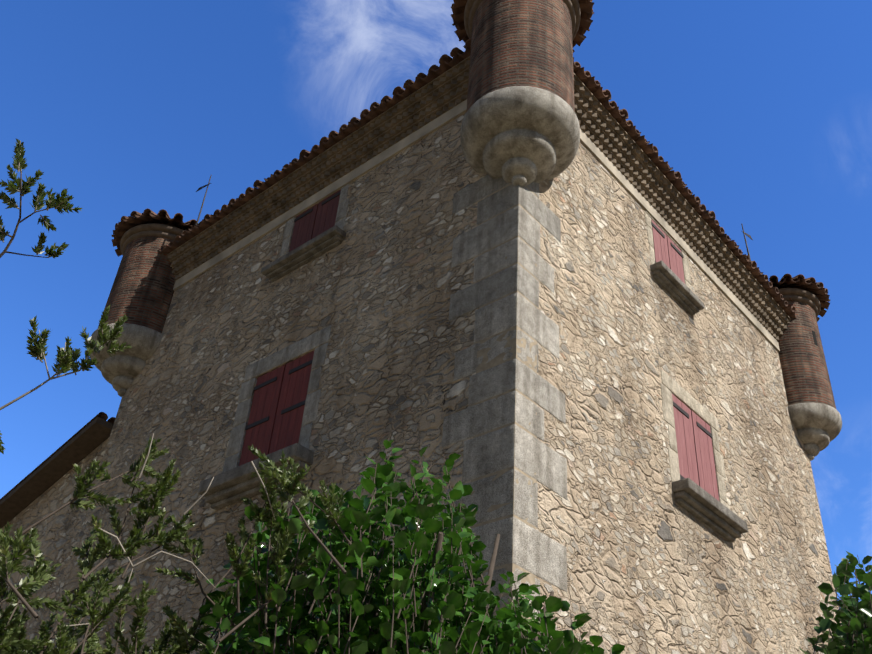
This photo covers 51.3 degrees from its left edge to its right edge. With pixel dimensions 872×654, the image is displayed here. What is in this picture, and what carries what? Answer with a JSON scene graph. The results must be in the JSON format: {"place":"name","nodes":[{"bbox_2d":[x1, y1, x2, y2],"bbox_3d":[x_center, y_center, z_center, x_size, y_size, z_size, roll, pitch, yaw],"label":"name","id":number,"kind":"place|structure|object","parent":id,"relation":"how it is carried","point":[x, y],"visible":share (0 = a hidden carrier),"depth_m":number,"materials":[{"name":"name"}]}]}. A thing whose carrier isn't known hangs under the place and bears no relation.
{"place":"outdoors","nodes":[
{"label":"outdoors","id":0,"kind":"place"},
{"bbox_2d":[0,438,108,650],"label":"wing walls","id":1,"kind":"structure","parent":0,"point":[59,532],"depth_m":14.13,"materials":[{"name":"grey stone"}]},
{"bbox_2d":[0,417,113,528],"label":"roof eave","id":2,"kind":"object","parent":1,"relation":"on","point":[94,434],"depth_m":14.81,"materials":[{"name":"brown wood"}]},
{"bbox_2d":[0,412,114,500],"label":"wing tiles","id":3,"kind":"object","parent":2,"relation":"on","point":[103,415],"visible":0.15,"depth_m":14.64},
{"bbox_2d":[0,138,130,453],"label":"branches","id":4,"kind":"object","parent":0,"point":[40,344],"depth_m":2.76,"materials":[{"name":"green plant"}]},
{"bbox_2d":[22,436,180,579],"bbox_3d":[-0.960,0.547,2.760,0.247,0.478,0.508,-24,-45,34],"label":"branch","id":5,"kind":"object","parent":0,"point":[80,492],"depth_m":2.78,"materials":[{"name":"green plant"}]},
{"bbox_2d":[218,444,351,641],"bbox_3d":[-0.415,0.649,2.847,0.590,0.676,0.342,-24,-45,34],"label":"branch","id":6,"kind":"object","parent":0,"point":[330,501],"depth_m":2.92,"materials":[{"name":"green plant"}]},
{"bbox_2d":[0,0,871,601],"label":"sky","id":7,"kind":"structure","parent":0,"point":[763,108],"materials":[{"name":"blue"}]},
{"bbox_3d":[0.600,2.830,7.745,0.728,0.455,0.822,-24,-45,34],"label":"corner block","id":8,"kind":"object","parent":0,"visible":0},
{"bbox_2d":[468,568,539,618],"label":"quoin","id":9,"kind":"object","parent":8,"relation":"on","point":[497,578],"visible":0.19,"depth_m":7.67,"materials":[{"name":"stone"}]},
{"bbox_2d":[461,517,566,591],"bbox_3d":[0.701,2.119,8.207,0.608,0.429,0.822,-24,-45,34],"label":"quoin","id":10,"kind":"object","parent":9,"relation":"on","point":[539,554],"visible":0.67,"depth_m":7.97,"materials":[{"name":"stone"}]},
{"bbox_2d":[433,469,537,533],"bbox_3d":[0.446,1.704,8.439,0.967,0.450,0.367,-24,-45,34],"label":"quoin","id":11,"kind":"object","parent":10,"relation":"on","point":[487,494],"visible":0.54,"depth_m":8.19,"materials":[{"name":"stone"}]},
{"bbox_2d":[462,424,567,499],"bbox_3d":[0.766,1.385,8.754,0.622,0.446,0.853,-24,-45,34],"label":"quoin","id":12,"kind":"object","parent":11,"relation":"on","point":[489,453],"visible":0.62,"depth_m":8.53,"materials":[{"name":"stone"}]},
{"bbox_2d":[442,391,543,447],"bbox_3d":[0.561,1.009,8.965,0.911,0.353,0.476,-24,-45,34],"label":"quoin","id":13,"kind":"object","parent":12,"relation":"on","point":[485,416],"visible":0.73,"depth_m":8.77,"materials":[{"name":"stone"}]},
{"bbox_2d":[468,358,565,423],"bbox_3d":[0.826,0.744,9.199,0.596,0.356,0.851,-24,-45,34],"label":"quoin","id":14,"kind":"object","parent":13,"relation":"on","point":[527,381],"visible":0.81,"depth_m":8.97,"materials":[{"name":"stone"}]},
{"bbox_2d":[453,330,537,380],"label":"quoin","id":15,"kind":"object","parent":14,"relation":"on","point":[467,362],"visible":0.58,"depth_m":9.23,"materials":[{"name":"stone"}]},
{"label":"ground","id":16,"kind":"structure","parent":0,"visible":0},
{"bbox_2d":[0,507,236,653],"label":"foliage","id":17,"kind":"object","parent":16,"relation":"on","point":[177,642],"depth_m":2.66,"materials":[{"name":"green plant"}]},
{"bbox_2d":[38,433,274,639],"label":"pale twigs","id":18,"kind":"object","parent":17,"relation":"attached to","point":[184,513],"visible":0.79,"depth_m":2.75,"materials":[{"name":"grey wood"}]},
{"bbox_2d":[188,461,624,653],"bbox_3d":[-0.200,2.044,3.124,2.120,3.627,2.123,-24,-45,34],"label":"tree","id":19,"kind":"object","parent":16,"relation":"on","point":[350,583],"depth_m":3.03,"materials":[{"name":"green plant"}]},
{"bbox_2d":[356,449,455,568],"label":"stems","id":20,"kind":"object","parent":19,"relation":"attached to","point":[409,502],"visible":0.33,"depth_m":3.38,"materials":[{"name":"green plant"}]},
{"bbox_2d":[339,440,460,556],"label":"leaves","id":21,"kind":"object","parent":20,"relation":"attached to","point":[379,511],"visible":0.5,"depth_m":3.42,"materials":[{"name":"green plant"}]},
{"bbox_2d":[50,112,844,653],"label":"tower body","id":22,"kind":"structure","parent":16,"relation":"on","point":[654,566],"depth_m":11.22,"materials":[{"name":"stone"}]},
{"bbox_2d":[90,323,162,396],"bbox_3d":[-5.063,0.742,15.024,1.512,0.945,1.512,-24,-45,34],"label":"turret base","id":23,"kind":"object","parent":22,"relation":"attached to","point":[120,370],"visible":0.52,"depth_m":14.69,"materials":[{"name":"stone"}]},
{"bbox_2d":[98,236,174,332],"bbox_3d":[-4.967,-0.447,15.876,1.400,2.025,1.400,-24,-45,34],"label":"turret","id":24,"kind":"object","parent":23,"relation":"on","point":[141,292],"visible":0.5,"depth_m":15.28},
{"bbox_2d":[120,223,183,254],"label":"turret cornice","id":25,"kind":"structure","parent":24,"relation":"on","point":[150,229],"depth_m":15.87,"materials":[{"name":"beige stone"}]},
{"bbox_2d":[111,208,196,256],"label":"turret roof tiles","id":26,"kind":"object","parent":24,"relation":"on","point":[134,219],"visible":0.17,"depth_m":16.07,"materials":[{"name":"brown ceramic"}]},
{"bbox_2d":[198,443,313,509],"bbox_3d":[-2.136,1.815,10.768,1.802,0.303,0.374,-24,-45,34],"label":"window sill","id":27,"kind":"structure","parent":22,"relation":"attached to","point":[230,487],"depth_m":10.76,"materials":[{"name":"grey stone"}]},
{"bbox_2d":[222,452,239,472],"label":"window jamb","id":28,"kind":"structure","parent":27,"relation":"on","point":[231,462],"depth_m":11.48,"materials":[{"name":"stone"}]},
{"bbox_2d":[226,422,245,456],"bbox_3d":[-2.551,1.466,11.716,0.295,0.428,0.091,-24,-45,34],"label":"window jamb","id":29,"kind":"structure","parent":28,"relation":"on","point":[237,435],"depth_m":11.67,"materials":[{"name":"stone"}]},
{"bbox_2d":[233,398,251,426],"bbox_3d":[-2.521,1.138,11.945,0.283,0.357,0.092,-24,-45,34],"label":"window jamb","id":30,"kind":"structure","parent":29,"relation":"on","point":[243,410],"depth_m":11.90,"materials":[{"name":"stone"}]},
{"bbox_2d":[238,377,256,402],"bbox_3d":[-2.503,0.863,12.149,0.296,0.308,0.091,-24,-45,34],"label":"window jamb","id":31,"kind":"structure","parent":30,"relation":"on","point":[246,390],"depth_m":12.11,"materials":[{"name":"stone"}]},
{"bbox_2d":[298,423,312,448],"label":"window jamb","id":32,"kind":"structure","parent":27,"relation":"on","point":[305,435],"depth_m":10.67,"materials":[{"name":"stone"}]},
{"bbox_2d":[301,389,320,425],"bbox_3d":[-1.469,0.980,10.906,0.262,0.438,0.091,-24,-45,34],"label":"window jamb","id":33,"kind":"structure","parent":32,"relation":"on","point":[311,407],"depth_m":10.87,"materials":[{"name":"stone"}]},
{"bbox_2d":[307,366,321,393],"bbox_3d":[-1.464,0.669,11.152,0.205,0.337,0.091,-24,-45,34],"label":"window jamb","id":34,"kind":"structure","parent":33,"relation":"on","point":[314,379],"depth_m":11.12,"materials":[{"name":"stone"}]},
{"bbox_2d":[311,343,327,369],"bbox_3d":[-1.426,0.383,11.340,0.250,0.330,0.092,-24,-45,34],"label":"window jamb","id":35,"kind":"structure","parent":34,"relation":"on","point":[319,356],"depth_m":11.30,"materials":[{"name":"stone"}]},
{"bbox_2d":[239,351,313,465],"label":"window shutters","id":36,"kind":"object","parent":22,"relation":"attached to","point":[277,431],"depth_m":11.41,"materials":[{"name":"red wood"}]},
{"bbox_2d":[245,359,312,429],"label":"shutter hinges","id":37,"kind":"object","parent":36,"relation":"attached to","point":[284,411],"visible":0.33,"depth_m":11.52,"materials":[{"name":"metal"}]},
{"bbox_2d":[244,325,331,381],"bbox_3d":[-1.937,0.378,11.909,1.683,0.260,0.093,-24,-45,34],"label":"window lintel","id":38,"kind":"structure","parent":22,"relation":"attached to","point":[294,350],"depth_m":11.84,"materials":[{"name":"grey stone"}]},
{"bbox_2d":[261,225,345,281],"bbox_3d":[-1.849,-0.980,12.762,1.563,0.173,0.303,-24,-45,34],"label":"window sill","id":39,"kind":"structure","parent":22,"relation":"attached to","point":[309,251],"depth_m":12.66,"materials":[{"name":"stone"}]},
{"bbox_2d":[279,236,291,256],"bbox_3d":[-2.208,-1.175,13.454,0.186,0.328,0.081,-24,-45,34],"label":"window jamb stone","id":40,"kind":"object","parent":39,"relation":"on","point":[285,247],"depth_m":13.42,"materials":[{"name":"stone"}]},
{"bbox_2d":[282,217,295,239],"bbox_3d":[-2.192,-1.478,13.680,0.210,0.412,0.081,-24,-45,34],"label":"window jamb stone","id":41,"kind":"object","parent":40,"relation":"on","point":[289,227],"depth_m":13.63,"materials":[{"name":"stone"}]},
{"bbox_2d":[335,217,345,230],"bbox_3d":[-1.323,-1.352,12.615,0.217,0.323,0.081,-24,-45,34],"label":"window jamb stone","id":42,"kind":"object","parent":39,"relation":"on","point":[340,224],"depth_m":12.61,"materials":[{"name":"stone"}]},
{"bbox_2d":[336,198,348,221],"bbox_3d":[-1.297,-1.635,12.816,0.222,0.352,0.081,-24,-45,34],"label":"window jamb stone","id":43,"kind":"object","parent":42,"relation":"on","point":[342,210],"depth_m":12.78,"materials":[{"name":"stone"}]},
{"bbox_2d":[339,183,348,202],"bbox_3d":[-1.294,-1.913,13.036,0.169,0.337,0.081,-24,-45,34],"label":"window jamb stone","id":44,"kind":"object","parent":43,"relation":"on","point":[344,193],"depth_m":13.00,"materials":[{"name":"stone"}]},
{"bbox_2d":[289,189,340,251],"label":"window shutters","id":45,"kind":"object","parent":22,"relation":"attached to","point":[319,219],"depth_m":13.20,"materials":[{"name":"red wood"}]},
{"bbox_2d":[294,191,340,221],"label":"shutter hinges","id":46,"kind":"object","parent":45,"relation":"attached to","point":[323,203],"visible":0.42,"depth_m":13.31,"materials":[{"name":"black metal"}]},
{"bbox_2d":[173,99,779,351],"bbox_3d":[0.664,0.078,15.995,8.060,0.200,8.060,-24,-45,34],"label":"cornice band","id":47,"kind":"object","parent":22,"relation":"attached to","point":[443,120],"visible":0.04,"depth_m":13.42,"materials":[{"name":"beige stone"}]},
{"bbox_2d":[159,38,795,317],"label":"roof tiles","id":48,"kind":"object","parent":22,"relation":"on","point":[460,59],"depth_m":13.43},
{"bbox_2d":[195,175,211,224],"bbox_3d":[-4.125,-2.140,15.798,0.477,1.241,0.070,-24,-45,34],"label":"weather vane","id":49,"kind":"object","parent":48,"relation":"on","point":[200,188],"visible":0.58,"depth_m":15.80,"materials":[{"name":"metal"}]},
{"bbox_2d":[741,224,752,260],"bbox_3d":[5.337,-1.294,15.444,0.070,1.013,0.466,-24,-45,34],"label":"weather vane","id":50,"kind":"object","parent":48,"relation":"on","point":[748,235],"visible":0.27,"depth_m":15.49,"materials":[{"name":"metal"}]},
{"bbox_2d":[167,56,790,336],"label":"eaves","id":51,"kind":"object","parent":22,"relation":"attached to","point":[450,70],"depth_m":13.41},
{"bbox_2d":[168,60,790,341],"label":"cornice","id":52,"kind":"structure","parent":22,"relation":"attached to","point":[578,112],"depth_m":13.49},
{"bbox_2d":[470,183,536,620],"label":"quoin mortar joints","id":53,"kind":"object","parent":22,"relation":"attached to","point":[513,343],"visible":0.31,"depth_m":8.95,"materials":[{"name":"grey concrete"}]},
{"bbox_2d":[474,292,558,358],"bbox_3d":[0.859,0.082,9.618,0.564,0.433,0.757,-24,-45,34],"label":"quoin","id":54,"kind":"object","parent":22,"relation":"attached to","point":[523,314],"visible":0.67,"depth_m":9.41,"materials":[{"name":"stone"}]},
{"bbox_2d":[449,263,538,320],"bbox_3d":[0.624,-0.278,9.854,0.939,0.366,0.387,-24,-45,34],"label":"quoin","id":55,"kind":"object","parent":54,"relation":"on","point":[513,278],"visible":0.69,"depth_m":9.67,"materials":[{"name":"stone"}]},
{"bbox_2d":[473,237,553,292],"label":"quoin","id":56,"kind":"object","parent":55,"relation":"on","point":[491,262],"visible":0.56,"depth_m":9.88,"materials":[{"name":"stone"}]},
{"bbox_2d":[451,205,539,267],"bbox_3d":[0.677,-0.916,10.329,0.958,0.452,0.412,-24,-45,34],"label":"quoin","id":57,"kind":"object","parent":56,"relation":"on","point":[522,223],"visible":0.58,"depth_m":10.14,"materials":[{"name":"stone"}]},
{"bbox_2d":[477,184,560,241],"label":"quoin","id":58,"kind":"object","parent":57,"relation":"on","point":[528,201],"visible":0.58,"depth_m":10.38,"materials":[{"name":"stone"}]},
{"bbox_2d":[452,175,538,214],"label":"quoin","id":59,"kind":"object","parent":58,"relation":"on","point":[475,192],"visible":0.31,"depth_m":10.74,"materials":[{"name":"stone"}]},
{"bbox_2d":[460,86,579,186],"bbox_3d":[0.967,-1.961,10.514,1.404,0.878,1.404,-24,-45,34],"label":"turret base","id":60,"kind":"object","parent":22,"relation":"attached to","point":[522,136],"visible":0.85,"depth_m":10.25,"materials":[{"name":"beige stone"}]},
{"bbox_2d":[466,0,574,112],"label":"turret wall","id":61,"kind":"structure","parent":22,"relation":"attached to","point":[521,42],"depth_m":10.85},
{"bbox_2d":[464,0,580,40],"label":"turret top cornice","id":62,"kind":"structure","parent":61,"relation":"on","point":[471,6],"depth_m":11.86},
{"bbox_2d":[451,0,593,52],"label":"turret tiles","id":63,"kind":"object","parent":61,"relation":"on","point":[458,10],"visible":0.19,"depth_m":12.17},
{"bbox_2d":[645,210,686,254],"bbox_3d":[3.390,-1.399,13.474,0.071,0.098,1.212,-24,-45,34],"label":"window lintel","id":64,"kind":"structure","parent":22,"relation":"attached to","point":[667,234],"depth_m":13.43,"materials":[{"name":"beige stone"}]},
{"bbox_2d":[660,383,674,427],"bbox_3d":[2.858,0.988,11.318,0.082,0.536,0.282,-24,-45,34],"label":"window jamb","id":65,"kind":"structure","parent":22,"relation":"attached to","point":[667,405],"depth_m":11.28,"materials":[{"name":"stone"}]},
{"bbox_2d":[651,219,684,283],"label":"window shutters","id":66,"kind":"object","parent":22,"relation":"attached to","point":[667,254],"depth_m":13.20,"materials":[{"name":"red wood"}]},
{"bbox_2d":[651,222,683,262],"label":"shutter hinges","id":67,"kind":"object","parent":66,"relation":"attached to","point":[663,236],"visible":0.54,"depth_m":13.28,"materials":[{"name":"metal"}]},
{"bbox_2d":[668,447,679,481],"bbox_3d":[2.816,1.684,10.838,0.081,0.454,0.240,-24,-45,34],"label":"window jamb","id":68,"kind":"structure","parent":22,"relation":"attached to","point":[674,466],"depth_m":10.82,"materials":[{"name":"stone"}]},
{"bbox_2d":[668,424,677,452],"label":"window jamb","id":69,"kind":"structure","parent":68,"relation":"on","point":[672,437],"depth_m":11.05,"materials":[{"name":"stone"}]},
{"bbox_2d":[650,260,703,314],"bbox_3d":[3.366,-0.507,12.782,0.282,0.193,1.212,-24,-45,34],"label":"window sill","id":70,"kind":"structure","parent":22,"relation":"attached to","point":[673,285],"depth_m":12.67,"materials":[{"name":"grey stone"}]},
{"bbox_2d":[649,245,654,264],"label":"window jamb","id":71,"kind":"structure","parent":70,"relation":"on","point":[652,255],"depth_m":12.67,"materials":[{"name":"stone"}]},
{"bbox_2d":[647,225,653,247],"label":"window jamb","id":72,"kind":"structure","parent":71,"relation":"on","point":[650,235],"depth_m":12.87,"materials":[{"name":"stone"}]},
{"bbox_2d":[644,212,651,228],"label":"window jamb","id":73,"kind":"structure","parent":72,"relation":"on","point":[647,220],"depth_m":13.03,"materials":[{"name":"stone"}]},
{"bbox_2d":[685,280,691,290],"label":"window jamb","id":74,"kind":"structure","parent":70,"relation":"on","point":[688,285],"depth_m":13.37,"materials":[{"name":"stone"}]},
{"bbox_2d":[681,251,690,284],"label":"window jamb","id":75,"kind":"structure","parent":74,"relation":"on","point":[685,261],"depth_m":13.56,"materials":[{"name":"stone"}]},
{"bbox_2d":[660,369,718,431],"bbox_3d":[3.318,0.992,11.932,0.082,0.219,1.534,-24,-45,34],"label":"window lintel","id":76,"kind":"structure","parent":22,"relation":"attached to","point":[686,397],"depth_m":11.87,"materials":[{"name":"beige stone"}]},
{"bbox_2d":[672,394,718,500],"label":"window shutters","id":77,"kind":"object","parent":22,"relation":"attached to","point":[695,454],"depth_m":11.50,"materials":[{"name":"red wood"}]},
{"bbox_2d":[673,401,712,479],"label":"shutter hinges","id":78,"kind":"object","parent":77,"relation":"attached to","point":[686,414],"visible":0.46,"depth_m":11.65,"materials":[{"name":"metal"}]},
{"bbox_2d":[672,478,747,541],"bbox_3d":[3.283,2.244,10.962,0.323,0.242,1.512,-24,-45,34],"label":"window sill","id":79,"kind":"structure","parent":22,"relation":"attached to","point":[703,506],"depth_m":10.81,"materials":[{"name":"grey stone"}]},
{"bbox_2d":[713,449,725,477],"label":"window jamb","id":80,"kind":"structure","parent":22,"relation":"attached to","point":[719,461],"depth_m":11.92,"materials":[{"name":"stone"}]},
{"bbox_2d":[710,426,719,452],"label":"window jamb","id":81,"kind":"structure","parent":80,"relation":"on","point":[715,441],"depth_m":12.11,"materials":[{"name":"stone"}]},
{"bbox_2d":[719,499,729,508],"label":"window jamb","id":82,"kind":"structure","parent":22,"relation":"attached to","point":[724,503],"depth_m":11.58,"materials":[{"name":"stone"}]},
{"bbox_2d":[716,473,726,502],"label":"window jamb","id":83,"kind":"structure","parent":82,"relation":"on","point":[721,484],"depth_m":11.70,"materials":[{"name":"stone"}]},
{"bbox_2d":[788,403,841,460],"bbox_3d":[6.192,1.888,15.193,1.210,0.756,1.210,-24,-45,34],"label":"turret corbel","id":84,"kind":"object","parent":22,"relation":"attached to","point":[818,426],"visible":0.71,"depth_m":14.91,"materials":[{"name":"stone"}]},
{"bbox_2d":[778,300,836,409],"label":"turret wall","id":85,"kind":"structure","parent":84,"relation":"on","point":[805,374],"depth_m":15.50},
{"bbox_2d":[778,288,820,318],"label":"turret cornice","id":86,"kind":"structure","parent":85,"relation":"on","point":[806,297],"depth_m":16.22,"materials":[{"name":"grey stone"}]},
{"bbox_2d":[769,273,829,321],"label":"turret tiles","id":87,"kind":"object","parent":85,"relation":"on","point":[818,290],"visible":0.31,"depth_m":16.39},
{"bbox_2d":[812,331,817,345],"bbox_3d":[6.578,0.211,15.839,0.075,0.300,0.070,22,-39,-23],"label":"arrow slit","id":88,"kind":"object","parent":85,"relation":"attached to","point":[814,338],"visible":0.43,"depth_m":15.80,"materials":[{"name":"black"}]},
{"bbox_2d":[813,555,871,653],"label":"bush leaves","id":89,"kind":"object","parent":16,"relation":"on","point":[856,634],"visible":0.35,"depth_m":4.83,"materials":[{"name":"green plant"}]},
{"bbox_2d":[799,551,871,653],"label":"bush leaves","id":90,"kind":"object","parent":89,"relation":"attached to","point":[862,593],"visible":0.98,"depth_m":4.90,"materials":[{"name":"green plant"}]}
]}

